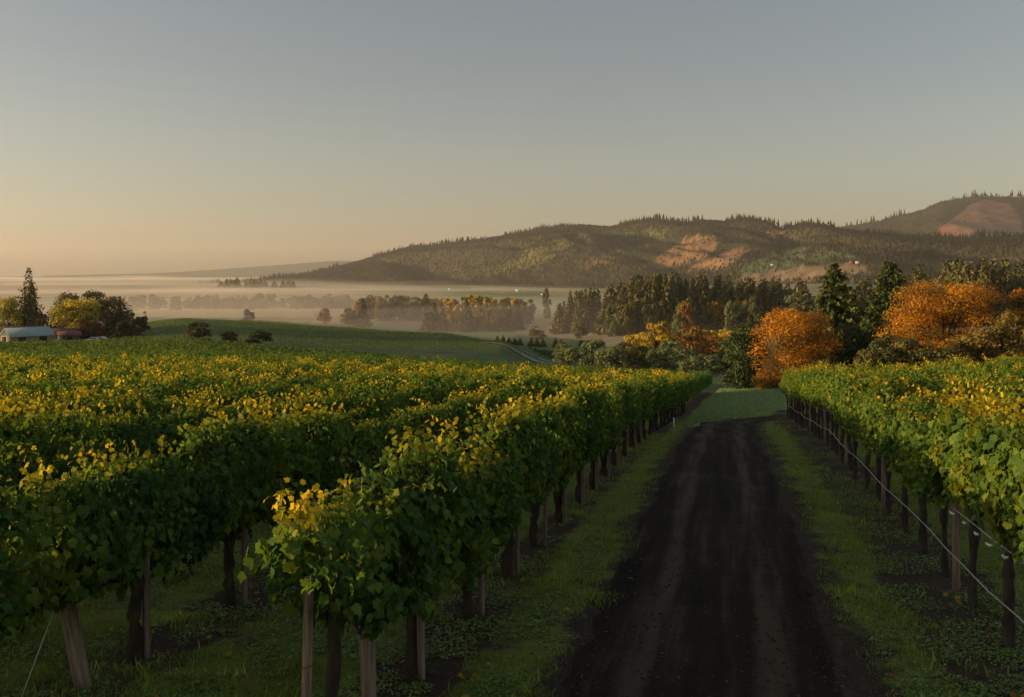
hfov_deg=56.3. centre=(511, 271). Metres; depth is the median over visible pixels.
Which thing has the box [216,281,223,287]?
fir tree
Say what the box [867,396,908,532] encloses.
grapevine
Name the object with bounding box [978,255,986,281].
fir tree
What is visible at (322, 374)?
grapevine
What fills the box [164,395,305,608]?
grapevine
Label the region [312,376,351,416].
grapevine
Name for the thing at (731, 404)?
meadow grass
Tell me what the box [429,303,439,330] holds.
poplar tree
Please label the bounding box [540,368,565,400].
grapevine
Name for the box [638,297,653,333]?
broadleaf tree
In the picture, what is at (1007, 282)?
fir tree
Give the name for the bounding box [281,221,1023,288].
hills
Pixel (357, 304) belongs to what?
broadleaf tree
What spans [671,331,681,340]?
broadleaf tree
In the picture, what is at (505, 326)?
broadleaf tree
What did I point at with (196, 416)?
grapevine
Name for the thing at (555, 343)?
fir tree
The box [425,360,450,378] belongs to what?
grapevine
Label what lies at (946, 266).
fir tree
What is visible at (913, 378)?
grapevine
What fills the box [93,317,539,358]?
hillside vineyard
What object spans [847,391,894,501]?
grapevine
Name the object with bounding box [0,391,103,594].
grapevine
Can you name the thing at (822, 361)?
shrub
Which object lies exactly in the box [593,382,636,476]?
grapevine
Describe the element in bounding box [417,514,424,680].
vine stake
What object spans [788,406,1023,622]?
drip hose
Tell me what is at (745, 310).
broadleaf tree
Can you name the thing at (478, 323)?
broadleaf tree
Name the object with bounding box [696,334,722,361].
broadleaf tree
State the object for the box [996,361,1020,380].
grapevine
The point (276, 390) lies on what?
grapevine
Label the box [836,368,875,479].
grapevine
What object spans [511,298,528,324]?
broadleaf tree
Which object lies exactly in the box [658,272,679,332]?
fir tree
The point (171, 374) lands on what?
grapevine
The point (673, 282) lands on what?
fir tree
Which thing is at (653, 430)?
grapevine
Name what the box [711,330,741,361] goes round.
broadleaf tree
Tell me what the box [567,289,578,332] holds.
fir tree
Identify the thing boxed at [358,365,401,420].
grapevine
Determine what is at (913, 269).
fir tree
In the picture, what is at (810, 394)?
grapevine
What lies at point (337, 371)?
grapevine
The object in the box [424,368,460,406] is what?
grapevine
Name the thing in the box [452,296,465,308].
broadleaf tree
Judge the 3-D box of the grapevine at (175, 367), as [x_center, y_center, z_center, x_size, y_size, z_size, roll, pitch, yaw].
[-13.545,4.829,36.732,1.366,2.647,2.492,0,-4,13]
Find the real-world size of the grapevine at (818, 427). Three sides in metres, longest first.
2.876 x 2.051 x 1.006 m
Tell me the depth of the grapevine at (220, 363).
52.87 m
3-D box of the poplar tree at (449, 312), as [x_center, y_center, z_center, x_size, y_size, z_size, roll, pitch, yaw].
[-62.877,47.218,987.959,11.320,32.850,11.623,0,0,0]
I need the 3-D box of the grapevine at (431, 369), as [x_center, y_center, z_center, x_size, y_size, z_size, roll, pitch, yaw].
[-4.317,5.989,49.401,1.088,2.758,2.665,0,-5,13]
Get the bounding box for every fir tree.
[12,267,51,328]
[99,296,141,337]
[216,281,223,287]
[223,279,230,288]
[231,280,237,287]
[242,281,248,287]
[251,279,256,287]
[271,282,277,287]
[279,280,285,287]
[290,281,295,288]
[352,298,372,327]
[418,312,433,331]
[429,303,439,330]
[436,308,449,330]
[459,301,475,331]
[503,305,515,330]
[513,311,525,329]
[517,337,523,345]
[527,337,533,346]
[533,338,540,346]
[540,339,546,346]
[549,303,569,333]
[551,337,557,346]
[561,301,566,323]
[564,294,571,324]
[565,290,573,326]
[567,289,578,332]
[569,291,586,333]
[582,293,591,331]
[584,288,592,325]
[587,287,595,319]
[591,288,601,329]
[592,298,613,334]
[593,286,596,308]
[595,284,610,325]
[606,285,616,314]
[611,293,620,331]
[612,280,635,335]
[616,277,624,297]
[627,277,637,301]
[632,283,643,334]
[636,276,651,333]
[637,274,644,297]
[647,277,661,319]
[651,270,661,298]
[657,274,664,296]
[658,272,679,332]
[667,272,680,304]
[674,271,683,297]
[675,277,686,300]
[683,279,688,298]
[684,277,694,300]
[688,279,698,298]
[691,272,703,324]
[695,275,714,326]
[696,274,711,316]
[711,274,723,303]
[717,279,729,310]
[722,283,733,301]
[725,274,734,293]
[726,277,733,303]
[734,281,745,306]
[743,277,767,324]
[757,278,767,315]
[761,279,768,293]
[762,279,777,313]
[763,280,780,324]
[769,281,786,317]
[770,276,786,323]
[783,280,791,293]
[784,288,814,325]
[784,290,790,306]
[788,285,807,307]
[797,262,862,365]
[802,283,811,298]
[850,278,865,318]
[851,302,895,363]
[852,261,925,364]
[858,279,872,300]
[861,276,874,296]
[898,273,909,299]
[908,265,922,287]
[910,264,936,293]
[911,277,946,325]
[934,259,952,292]
[942,259,961,291]
[947,261,990,327]
[949,259,963,325]
[972,263,980,285]
[977,257,997,325]
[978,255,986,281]
[987,258,997,269]
[987,260,1003,290]
[992,260,1022,325]
[998,259,1016,290]
[1002,258,1016,290]
[1011,259,1023,275]
[1012,267,1023,281]
[1013,273,1023,289]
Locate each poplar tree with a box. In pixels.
[446,302,456,330]
[452,307,462,329]
[475,306,488,330]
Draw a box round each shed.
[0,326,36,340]
[52,328,77,339]
[56,331,81,339]
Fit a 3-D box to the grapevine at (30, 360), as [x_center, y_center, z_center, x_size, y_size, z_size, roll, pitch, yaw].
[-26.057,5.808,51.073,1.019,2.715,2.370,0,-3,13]
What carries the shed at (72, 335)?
on the ground at (48, 290)
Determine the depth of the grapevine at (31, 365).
46.29 m
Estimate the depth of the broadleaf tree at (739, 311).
735.08 m
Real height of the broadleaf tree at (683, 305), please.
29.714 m
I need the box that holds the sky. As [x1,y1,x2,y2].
[0,0,1023,275]
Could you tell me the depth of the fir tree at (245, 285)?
3793.50 m
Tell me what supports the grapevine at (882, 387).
on the ground at (48, 290)
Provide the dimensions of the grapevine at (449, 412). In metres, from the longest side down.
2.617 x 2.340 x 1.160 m
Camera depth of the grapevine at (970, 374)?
36.75 m
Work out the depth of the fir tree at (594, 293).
924.23 m
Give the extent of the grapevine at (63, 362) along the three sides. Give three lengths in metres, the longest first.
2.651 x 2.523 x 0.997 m
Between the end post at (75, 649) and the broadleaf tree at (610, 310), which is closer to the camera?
the end post at (75, 649)
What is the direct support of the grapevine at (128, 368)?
on the ground at (48, 290)
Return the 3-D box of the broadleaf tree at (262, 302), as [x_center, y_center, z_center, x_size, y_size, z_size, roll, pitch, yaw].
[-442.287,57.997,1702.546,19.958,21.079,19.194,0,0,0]
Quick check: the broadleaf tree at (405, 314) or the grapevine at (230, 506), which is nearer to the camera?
the grapevine at (230, 506)
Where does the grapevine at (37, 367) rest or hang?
on the ground at (48, 290)
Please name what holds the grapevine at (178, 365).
on the ground at (48, 290)
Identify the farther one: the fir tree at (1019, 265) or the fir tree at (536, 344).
the fir tree at (1019, 265)
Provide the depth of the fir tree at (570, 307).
903.05 m
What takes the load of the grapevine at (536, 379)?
on the ground at (48, 290)
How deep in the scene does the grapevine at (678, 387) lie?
48.67 m
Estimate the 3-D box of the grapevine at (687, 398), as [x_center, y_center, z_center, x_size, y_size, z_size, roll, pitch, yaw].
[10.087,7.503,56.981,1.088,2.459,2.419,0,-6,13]
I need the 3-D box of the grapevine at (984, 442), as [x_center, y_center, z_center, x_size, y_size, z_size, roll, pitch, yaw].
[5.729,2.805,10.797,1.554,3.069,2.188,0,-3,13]
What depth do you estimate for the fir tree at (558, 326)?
896.60 m
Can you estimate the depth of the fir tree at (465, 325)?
964.45 m
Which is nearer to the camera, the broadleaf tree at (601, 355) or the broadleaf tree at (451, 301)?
the broadleaf tree at (601, 355)
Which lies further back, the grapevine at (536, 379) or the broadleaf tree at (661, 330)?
the broadleaf tree at (661, 330)
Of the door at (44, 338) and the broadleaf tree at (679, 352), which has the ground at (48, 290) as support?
the broadleaf tree at (679, 352)
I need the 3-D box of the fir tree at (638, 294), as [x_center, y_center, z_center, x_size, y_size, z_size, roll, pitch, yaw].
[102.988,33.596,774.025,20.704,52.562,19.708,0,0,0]
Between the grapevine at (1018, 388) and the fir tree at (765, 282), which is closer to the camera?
the grapevine at (1018, 388)
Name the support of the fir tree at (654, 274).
on the ground at (48, 290)
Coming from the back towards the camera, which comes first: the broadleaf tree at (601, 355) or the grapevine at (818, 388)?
the broadleaf tree at (601, 355)
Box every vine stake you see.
[142,497,149,659]
[241,478,248,606]
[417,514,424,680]
[478,477,483,615]
[515,462,519,576]
[563,474,566,524]
[581,458,584,504]
[595,454,598,489]
[607,408,609,476]
[618,438,619,465]
[626,424,628,456]
[634,429,635,446]
[639,394,641,442]
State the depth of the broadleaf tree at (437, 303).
1198.58 m
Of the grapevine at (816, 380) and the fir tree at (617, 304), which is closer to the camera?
the grapevine at (816, 380)
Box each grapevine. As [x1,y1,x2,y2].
[0,352,25,369]
[0,356,16,375]
[0,357,38,372]
[0,360,28,379]
[0,362,14,384]
[0,368,25,397]
[0,368,67,412]
[0,375,17,399]
[0,389,27,475]
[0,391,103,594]
[0,401,99,479]
[0,445,123,650]
[1,375,30,388]
[1,388,44,432]
[6,368,51,381]
[8,356,42,369]
[11,359,60,388]
[16,369,71,403]
[20,354,50,367]
[27,363,76,392]
[29,360,62,368]
[35,358,68,370]
[35,383,109,440]
[42,363,83,386]
[42,370,109,408]
[47,435,220,663]
[49,360,88,376]
[53,365,112,412]
[58,357,91,375]
[59,400,178,526]
[65,355,94,367]
[65,366,113,389]
[70,360,117,378]
[71,385,169,461]
[85,361,113,370]
[89,374,154,439]
[97,370,152,396]
[101,363,143,386]
[101,373,144,401]
[105,357,145,378]
[108,351,136,366]
[109,358,137,371]
[133,363,167,384]
[134,354,167,372]
[135,363,181,390]
[141,370,205,409]
[142,369,190,398]
[142,388,216,427]
[147,390,254,508]
[158,353,185,367]
[161,359,195,370]
[161,359,195,384]
[164,361,210,382]
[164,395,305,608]
[179,366,224,407]
[180,367,240,407]
[182,358,205,368]
[192,360,213,368]
[197,382,260,412]
[200,356,235,378]
[210,357,232,367]
[212,355,239,369]
[215,367,249,389]
[220,372,271,404]
[221,358,256,393]
[228,358,247,365]
[229,391,300,484]
[237,360,281,388]
[237,473,440,696]
[241,372,301,409]
[250,365,275,379]
[252,371,301,400]
[255,388,331,460]
[256,392,383,555]
[259,359,280,370]
[267,363,297,381]
[270,360,297,378]
[281,368,324,397]
[284,379,324,402]
[293,356,313,376]
[294,357,316,376]
[295,368,319,389]
[304,365,338,382]
[307,386,374,480]
[311,363,334,376]
[311,413,404,499]
[312,366,342,392]
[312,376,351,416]
[323,359,349,373]
[326,362,360,389]
[329,415,502,680]
[337,369,380,417]
[340,374,401,427]
[343,358,361,374]
[350,363,372,374]
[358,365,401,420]
[372,402,440,461]
[373,369,394,384]
[378,358,400,375]
[378,378,425,421]
[385,436,532,620]
[386,365,414,411]
[392,369,414,382]
[400,360,424,379]
[402,363,450,412]
[406,367,433,399]
[406,398,468,453]
[420,363,439,375]
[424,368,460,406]
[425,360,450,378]
[437,385,500,456]
[440,364,465,386]
[446,376,473,399]
[457,369,471,388]
[461,371,491,394]
[465,392,552,578]
[466,368,484,384]
[466,384,506,428]
[477,366,496,379]
[477,375,527,419]
[479,365,505,398]
[497,365,512,379]
[497,370,514,391]
[505,367,538,406]
[506,386,587,546]
[514,363,529,373]
[515,361,535,382]
[524,365,551,405]
[529,387,590,523]
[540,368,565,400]
[546,374,574,395]
[550,373,609,504]
[552,364,567,379]
[559,374,577,388]
[562,366,578,382]
[562,378,617,489]
[566,371,590,385]
[568,367,580,378]
[592,371,612,386]
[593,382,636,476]
[598,369,633,465]
[603,368,613,385]
[609,367,621,381]
[612,369,650,456]
[626,377,647,448]
[631,369,659,439]
[635,379,652,442]
[636,368,664,432]
[647,376,663,435]
[650,368,667,430]
[656,369,671,427]
[663,380,676,425]
[664,375,680,423]
[666,371,682,421]
[672,371,683,417]
[672,375,682,417]
[677,372,686,417]
[680,378,690,415]
[681,372,692,412]
[778,366,799,412]
[778,369,788,415]
[782,370,796,419]
[782,375,791,418]
[784,372,801,425]
[785,370,798,423]
[786,371,798,420]
[786,374,797,421]
[790,367,804,427]
[791,365,810,428]
[794,364,819,435]
[796,363,828,441]
[796,367,817,433]
[796,376,808,430]
[804,363,829,438]
[807,364,842,444]
[814,359,847,449]
[819,364,847,455]
[819,375,844,461]
[830,363,870,470]
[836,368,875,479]
[841,386,870,489]
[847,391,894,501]
[848,358,877,376]
[853,376,913,515]
[859,368,878,379]
[866,360,899,382]
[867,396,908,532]
[868,370,896,382]
[882,364,910,383]
[883,362,903,370]
[883,387,948,553]
[890,362,923,393]
[892,408,967,577]
[898,363,939,396]
[907,374,1023,607]
[911,357,950,403]
[914,374,958,407]
[921,358,940,370]
[928,380,1023,650]
[935,374,979,411]
[936,355,969,380]
[944,355,969,381]
[946,374,989,406]
[948,360,979,380]
[953,355,977,367]
[960,364,997,382]
[966,374,996,398]
[972,375,1022,403]
[973,353,1005,383]
[976,366,1002,381]
[981,402,1023,561]
[987,353,1006,362]
[990,374,1023,412]
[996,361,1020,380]
[998,355,1017,374]
[998,380,1023,419]
[1002,482,1023,579]
[1008,353,1023,372]
[1011,362,1023,378]
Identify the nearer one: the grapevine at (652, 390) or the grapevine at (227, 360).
the grapevine at (652, 390)
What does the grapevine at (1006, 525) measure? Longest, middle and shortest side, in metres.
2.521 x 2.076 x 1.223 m
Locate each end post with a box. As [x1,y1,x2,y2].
[47,491,91,689]
[357,542,375,696]
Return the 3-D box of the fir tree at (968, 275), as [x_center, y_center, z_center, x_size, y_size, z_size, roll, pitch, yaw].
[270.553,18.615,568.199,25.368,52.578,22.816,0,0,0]
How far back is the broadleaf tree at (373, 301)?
1222.13 m
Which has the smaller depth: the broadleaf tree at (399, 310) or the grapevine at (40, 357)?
the grapevine at (40, 357)
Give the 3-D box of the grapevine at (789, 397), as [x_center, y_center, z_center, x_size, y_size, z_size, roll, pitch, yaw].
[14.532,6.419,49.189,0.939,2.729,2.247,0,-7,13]
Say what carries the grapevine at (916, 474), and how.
on the ground at (48, 290)
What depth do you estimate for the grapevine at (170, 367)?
43.29 m
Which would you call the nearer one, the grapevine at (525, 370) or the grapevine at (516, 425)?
the grapevine at (516, 425)
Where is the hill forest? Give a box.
[152,189,1023,288]
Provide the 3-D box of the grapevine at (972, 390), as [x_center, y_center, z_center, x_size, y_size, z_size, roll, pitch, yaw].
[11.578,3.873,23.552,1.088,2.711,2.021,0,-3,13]
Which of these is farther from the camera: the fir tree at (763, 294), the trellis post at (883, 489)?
the fir tree at (763, 294)
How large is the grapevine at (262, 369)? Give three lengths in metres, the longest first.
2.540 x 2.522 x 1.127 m
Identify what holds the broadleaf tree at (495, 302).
on the ground at (48, 290)
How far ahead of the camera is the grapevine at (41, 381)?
30.65 m
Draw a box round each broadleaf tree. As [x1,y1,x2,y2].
[0,296,22,326]
[41,314,59,328]
[45,298,101,336]
[46,289,109,327]
[97,296,125,326]
[126,296,140,309]
[136,297,145,308]
[148,297,160,309]
[148,297,161,308]
[159,296,167,307]
[169,296,182,305]
[169,300,181,309]
[181,297,192,307]
[191,294,202,308]
[201,295,212,308]
[209,296,220,309]
[218,298,229,308]
[223,296,234,307]
[231,294,241,308]
[237,297,248,308]
[242,309,254,320]
[247,301,257,309]
[250,295,259,307]
[256,292,264,306]
[259,299,268,308]
[265,294,275,306]
[266,293,277,306]
[277,298,286,307]
[288,299,296,308]
[291,296,304,309]
[298,296,308,308]
[303,296,316,308]
[310,297,317,307]
[316,308,331,325]
[319,299,331,309]
[326,297,335,308]
[334,297,343,308]
[338,294,351,309]
[338,297,349,308]
[339,308,356,326]
[355,298,368,311]
[364,297,374,317]
[367,295,376,318]
[374,295,386,319]
[374,298,393,320]
[383,294,396,320]
[388,297,398,319]
[390,295,406,319]
[400,294,409,318]
[403,297,418,319]
[406,296,422,320]
[419,293,430,319]
[430,297,445,319]
[440,298,449,311]
[443,298,454,321]
[443,298,458,309]
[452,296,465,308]
[457,296,469,321]
[465,293,474,321]
[470,295,482,320]
[471,316,482,331]
[474,295,487,320]
[483,296,495,313]
[489,297,497,315]
[490,299,506,321]
[495,317,510,330]
[498,299,512,320]
[510,297,517,312]
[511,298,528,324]
[524,299,536,323]
[528,325,545,338]
[542,288,551,317]
[552,341,573,363]
[552,346,587,365]
[573,322,589,337]
[577,338,610,368]
[593,347,628,369]
[603,304,618,336]
[613,341,634,367]
[622,300,638,335]
[622,345,654,369]
[624,333,634,346]
[631,332,653,352]
[637,321,673,363]
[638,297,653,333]
[644,303,659,331]
[646,345,678,371]
[650,303,662,317]
[653,333,677,344]
[654,340,682,365]
[666,345,697,371]
[671,313,685,332]
[671,326,712,358]
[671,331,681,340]
[672,304,690,332]
[676,358,705,374]
[677,300,689,327]
[677,301,696,327]
[686,297,696,327]
[686,353,724,372]
[692,329,715,354]
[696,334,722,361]
[697,306,715,331]
[705,301,722,330]
[706,306,722,328]
[708,346,738,373]
[710,328,728,342]
[711,306,725,331]
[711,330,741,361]
[715,305,732,330]
[717,320,769,388]
[724,301,738,330]
[730,302,743,327]
[739,303,755,324]
[747,296,762,328]
[770,306,785,325]
[782,293,796,310]
[830,322,875,368]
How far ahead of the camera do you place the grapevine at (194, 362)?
55.91 m
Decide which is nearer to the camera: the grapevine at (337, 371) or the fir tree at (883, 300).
the grapevine at (337, 371)
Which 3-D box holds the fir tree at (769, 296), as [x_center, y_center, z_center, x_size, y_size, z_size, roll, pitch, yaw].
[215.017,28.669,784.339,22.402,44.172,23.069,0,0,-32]
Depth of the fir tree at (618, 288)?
865.34 m
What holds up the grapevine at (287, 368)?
on the ground at (48, 290)
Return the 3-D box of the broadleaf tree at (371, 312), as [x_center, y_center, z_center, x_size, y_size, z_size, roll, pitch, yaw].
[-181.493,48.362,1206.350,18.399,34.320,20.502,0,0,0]
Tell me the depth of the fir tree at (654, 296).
764.05 m
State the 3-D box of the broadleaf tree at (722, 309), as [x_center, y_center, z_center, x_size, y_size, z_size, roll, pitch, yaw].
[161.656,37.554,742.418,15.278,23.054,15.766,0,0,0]
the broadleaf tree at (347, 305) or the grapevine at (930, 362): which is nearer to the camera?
the grapevine at (930, 362)
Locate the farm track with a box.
[487,342,583,367]
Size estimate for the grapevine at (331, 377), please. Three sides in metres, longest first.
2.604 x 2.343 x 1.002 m
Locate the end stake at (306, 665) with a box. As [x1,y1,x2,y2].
[300,576,314,696]
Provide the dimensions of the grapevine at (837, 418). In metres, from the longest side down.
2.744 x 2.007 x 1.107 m
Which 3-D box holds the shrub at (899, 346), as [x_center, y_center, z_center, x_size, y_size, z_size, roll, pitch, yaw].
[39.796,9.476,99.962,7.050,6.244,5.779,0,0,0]
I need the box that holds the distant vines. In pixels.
[0,347,1000,399]
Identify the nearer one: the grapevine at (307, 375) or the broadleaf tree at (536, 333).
the grapevine at (307, 375)
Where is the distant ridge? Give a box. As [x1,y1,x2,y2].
[44,261,352,276]
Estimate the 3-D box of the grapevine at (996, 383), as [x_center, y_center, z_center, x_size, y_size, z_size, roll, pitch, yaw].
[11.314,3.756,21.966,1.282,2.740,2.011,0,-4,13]
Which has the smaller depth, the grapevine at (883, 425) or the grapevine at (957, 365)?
the grapevine at (883, 425)
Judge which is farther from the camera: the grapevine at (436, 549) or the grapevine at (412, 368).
the grapevine at (412, 368)
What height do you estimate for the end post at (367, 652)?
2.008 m
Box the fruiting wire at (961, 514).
[808,404,1023,563]
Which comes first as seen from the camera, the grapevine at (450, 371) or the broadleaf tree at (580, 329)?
the grapevine at (450, 371)
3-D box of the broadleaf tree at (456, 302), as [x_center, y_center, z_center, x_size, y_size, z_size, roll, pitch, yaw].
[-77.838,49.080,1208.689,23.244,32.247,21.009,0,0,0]
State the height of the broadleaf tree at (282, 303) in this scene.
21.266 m
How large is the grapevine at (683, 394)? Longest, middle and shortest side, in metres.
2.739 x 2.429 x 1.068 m
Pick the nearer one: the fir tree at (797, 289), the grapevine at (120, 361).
the grapevine at (120, 361)
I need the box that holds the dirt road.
[560,412,852,696]
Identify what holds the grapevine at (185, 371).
on the ground at (48, 290)
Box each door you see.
[18,337,25,341]
[39,336,46,340]
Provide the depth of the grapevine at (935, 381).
28.65 m
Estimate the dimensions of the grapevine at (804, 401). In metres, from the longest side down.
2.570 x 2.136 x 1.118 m
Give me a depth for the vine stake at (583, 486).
19.87 m
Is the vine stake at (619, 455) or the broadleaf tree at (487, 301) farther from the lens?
the broadleaf tree at (487, 301)
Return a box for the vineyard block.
[0,337,512,363]
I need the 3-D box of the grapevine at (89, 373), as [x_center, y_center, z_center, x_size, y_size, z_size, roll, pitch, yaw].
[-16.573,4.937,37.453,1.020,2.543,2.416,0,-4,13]
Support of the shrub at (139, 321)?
on the ground at (48, 290)
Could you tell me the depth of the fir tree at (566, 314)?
906.82 m
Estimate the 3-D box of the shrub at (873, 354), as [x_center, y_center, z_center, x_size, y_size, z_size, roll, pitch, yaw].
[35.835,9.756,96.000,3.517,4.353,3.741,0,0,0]
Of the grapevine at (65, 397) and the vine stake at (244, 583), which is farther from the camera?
the grapevine at (65, 397)
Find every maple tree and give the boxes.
[747,306,845,388]
[872,275,1013,364]
[1004,287,1023,350]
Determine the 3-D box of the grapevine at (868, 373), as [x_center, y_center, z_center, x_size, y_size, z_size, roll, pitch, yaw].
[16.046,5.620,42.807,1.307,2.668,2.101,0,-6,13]
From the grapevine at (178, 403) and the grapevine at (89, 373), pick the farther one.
the grapevine at (89, 373)
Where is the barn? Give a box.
[0,326,54,342]
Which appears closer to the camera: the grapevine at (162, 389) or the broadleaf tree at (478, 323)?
the grapevine at (162, 389)
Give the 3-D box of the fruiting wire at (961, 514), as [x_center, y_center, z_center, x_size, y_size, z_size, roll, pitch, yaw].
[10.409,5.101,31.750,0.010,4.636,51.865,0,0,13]
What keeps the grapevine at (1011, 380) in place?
on the ground at (48, 290)
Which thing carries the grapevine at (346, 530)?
on the ground at (48, 290)
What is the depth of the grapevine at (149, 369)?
41.42 m
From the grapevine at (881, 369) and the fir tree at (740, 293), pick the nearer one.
the grapevine at (881, 369)
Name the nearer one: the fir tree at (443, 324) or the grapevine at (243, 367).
the grapevine at (243, 367)
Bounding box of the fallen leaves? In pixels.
[7,435,1023,696]
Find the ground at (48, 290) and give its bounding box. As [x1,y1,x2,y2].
[0,276,1023,696]
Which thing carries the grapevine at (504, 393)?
on the ground at (48, 290)
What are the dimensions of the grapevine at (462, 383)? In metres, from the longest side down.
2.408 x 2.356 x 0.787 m
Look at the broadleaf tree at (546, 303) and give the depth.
1247.41 m
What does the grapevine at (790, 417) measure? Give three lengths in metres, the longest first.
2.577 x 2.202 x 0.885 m
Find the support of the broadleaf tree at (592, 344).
on the ground at (48, 290)
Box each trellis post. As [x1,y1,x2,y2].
[809,404,810,432]
[824,406,826,443]
[845,429,847,465]
[881,457,885,507]
[952,431,960,591]
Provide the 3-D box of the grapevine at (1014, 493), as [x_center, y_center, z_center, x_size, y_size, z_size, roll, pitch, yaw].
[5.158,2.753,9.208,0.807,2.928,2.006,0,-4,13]
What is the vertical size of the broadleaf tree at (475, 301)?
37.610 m
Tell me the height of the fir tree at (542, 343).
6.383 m
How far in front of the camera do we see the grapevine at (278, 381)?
33.26 m
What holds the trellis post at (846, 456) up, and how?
on the ground at (48, 290)
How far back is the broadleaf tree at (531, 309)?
1121.26 m
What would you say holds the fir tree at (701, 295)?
on the ground at (48, 290)
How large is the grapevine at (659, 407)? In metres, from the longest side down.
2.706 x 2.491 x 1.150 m
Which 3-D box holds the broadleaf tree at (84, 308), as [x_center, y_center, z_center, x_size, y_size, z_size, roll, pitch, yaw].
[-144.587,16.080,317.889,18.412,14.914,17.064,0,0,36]
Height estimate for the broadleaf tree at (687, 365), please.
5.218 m
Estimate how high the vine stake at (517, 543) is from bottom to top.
2.001 m
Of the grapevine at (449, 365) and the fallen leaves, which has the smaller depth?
the fallen leaves
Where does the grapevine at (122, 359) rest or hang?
on the ground at (48, 290)
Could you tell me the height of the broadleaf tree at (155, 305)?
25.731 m
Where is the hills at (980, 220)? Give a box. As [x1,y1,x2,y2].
[839,196,1023,237]
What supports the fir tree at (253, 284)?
on the ground at (48, 290)
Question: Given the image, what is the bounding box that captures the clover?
[0,439,1023,696]
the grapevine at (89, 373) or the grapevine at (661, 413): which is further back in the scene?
the grapevine at (661, 413)
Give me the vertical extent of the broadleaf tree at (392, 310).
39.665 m
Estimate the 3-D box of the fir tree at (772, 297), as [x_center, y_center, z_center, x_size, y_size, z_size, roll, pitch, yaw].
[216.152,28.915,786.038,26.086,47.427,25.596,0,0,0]
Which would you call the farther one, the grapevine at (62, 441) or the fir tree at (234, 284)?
the fir tree at (234, 284)
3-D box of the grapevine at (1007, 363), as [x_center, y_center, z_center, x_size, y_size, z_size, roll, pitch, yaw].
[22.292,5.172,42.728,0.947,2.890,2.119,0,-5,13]
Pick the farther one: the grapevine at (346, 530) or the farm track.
the farm track
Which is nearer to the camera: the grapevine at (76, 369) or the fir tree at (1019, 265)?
the grapevine at (76, 369)
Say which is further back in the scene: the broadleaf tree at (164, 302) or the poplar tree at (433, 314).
the broadleaf tree at (164, 302)
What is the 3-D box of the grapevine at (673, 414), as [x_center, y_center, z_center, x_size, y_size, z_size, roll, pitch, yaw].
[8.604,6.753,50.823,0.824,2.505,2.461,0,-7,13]
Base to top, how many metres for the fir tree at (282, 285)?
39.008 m
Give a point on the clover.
(586, 571)
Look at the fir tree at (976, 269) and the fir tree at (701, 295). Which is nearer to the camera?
the fir tree at (976, 269)
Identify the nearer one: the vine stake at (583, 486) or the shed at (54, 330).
the vine stake at (583, 486)
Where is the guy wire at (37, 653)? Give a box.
[21,611,53,696]
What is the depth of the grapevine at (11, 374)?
37.22 m
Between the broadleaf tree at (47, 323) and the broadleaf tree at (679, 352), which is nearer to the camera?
the broadleaf tree at (679, 352)
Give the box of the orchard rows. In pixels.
[525,346,611,359]
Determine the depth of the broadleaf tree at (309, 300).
1713.80 m
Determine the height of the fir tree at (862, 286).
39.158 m
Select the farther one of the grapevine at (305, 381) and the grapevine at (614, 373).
the grapevine at (614, 373)
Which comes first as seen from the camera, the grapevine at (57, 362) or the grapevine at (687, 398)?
the grapevine at (57, 362)
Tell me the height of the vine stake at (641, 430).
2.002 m
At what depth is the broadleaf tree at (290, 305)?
1700.82 m
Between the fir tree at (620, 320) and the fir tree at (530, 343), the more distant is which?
the fir tree at (620, 320)
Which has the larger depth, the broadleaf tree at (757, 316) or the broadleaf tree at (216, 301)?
the broadleaf tree at (216, 301)
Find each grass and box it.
[684,387,793,425]
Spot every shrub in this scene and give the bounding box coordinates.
[75,317,106,338]
[129,316,150,336]
[182,322,211,340]
[219,330,238,341]
[244,329,272,343]
[811,359,849,369]
[853,348,882,370]
[862,332,923,368]
[908,343,968,367]
[945,326,1014,364]
[988,309,1023,358]
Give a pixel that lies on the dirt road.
(714, 641)
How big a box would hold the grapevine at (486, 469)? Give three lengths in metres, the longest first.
2.385 x 2.372 x 1.444 m
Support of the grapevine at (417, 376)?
on the ground at (48, 290)
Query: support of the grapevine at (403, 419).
on the ground at (48, 290)
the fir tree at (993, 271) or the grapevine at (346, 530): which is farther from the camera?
the fir tree at (993, 271)
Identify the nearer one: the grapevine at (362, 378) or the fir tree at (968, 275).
the grapevine at (362, 378)
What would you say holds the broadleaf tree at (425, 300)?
on the ground at (48, 290)
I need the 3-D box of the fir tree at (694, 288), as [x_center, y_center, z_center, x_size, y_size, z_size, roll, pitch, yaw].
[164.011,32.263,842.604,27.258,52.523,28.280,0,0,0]
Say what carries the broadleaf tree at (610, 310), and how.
on the ground at (48, 290)
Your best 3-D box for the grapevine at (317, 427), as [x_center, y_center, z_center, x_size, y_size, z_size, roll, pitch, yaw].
[-2.946,3.233,14.427,1.477,2.748,2.449,0,-4,13]
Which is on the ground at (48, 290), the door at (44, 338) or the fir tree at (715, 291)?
the fir tree at (715, 291)
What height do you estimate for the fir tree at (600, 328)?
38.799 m
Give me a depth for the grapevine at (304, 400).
21.01 m
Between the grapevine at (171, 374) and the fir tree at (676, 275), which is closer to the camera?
the grapevine at (171, 374)
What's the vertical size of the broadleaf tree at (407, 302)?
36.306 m
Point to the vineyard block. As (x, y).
(81, 345)
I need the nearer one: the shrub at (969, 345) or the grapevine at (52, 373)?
the grapevine at (52, 373)

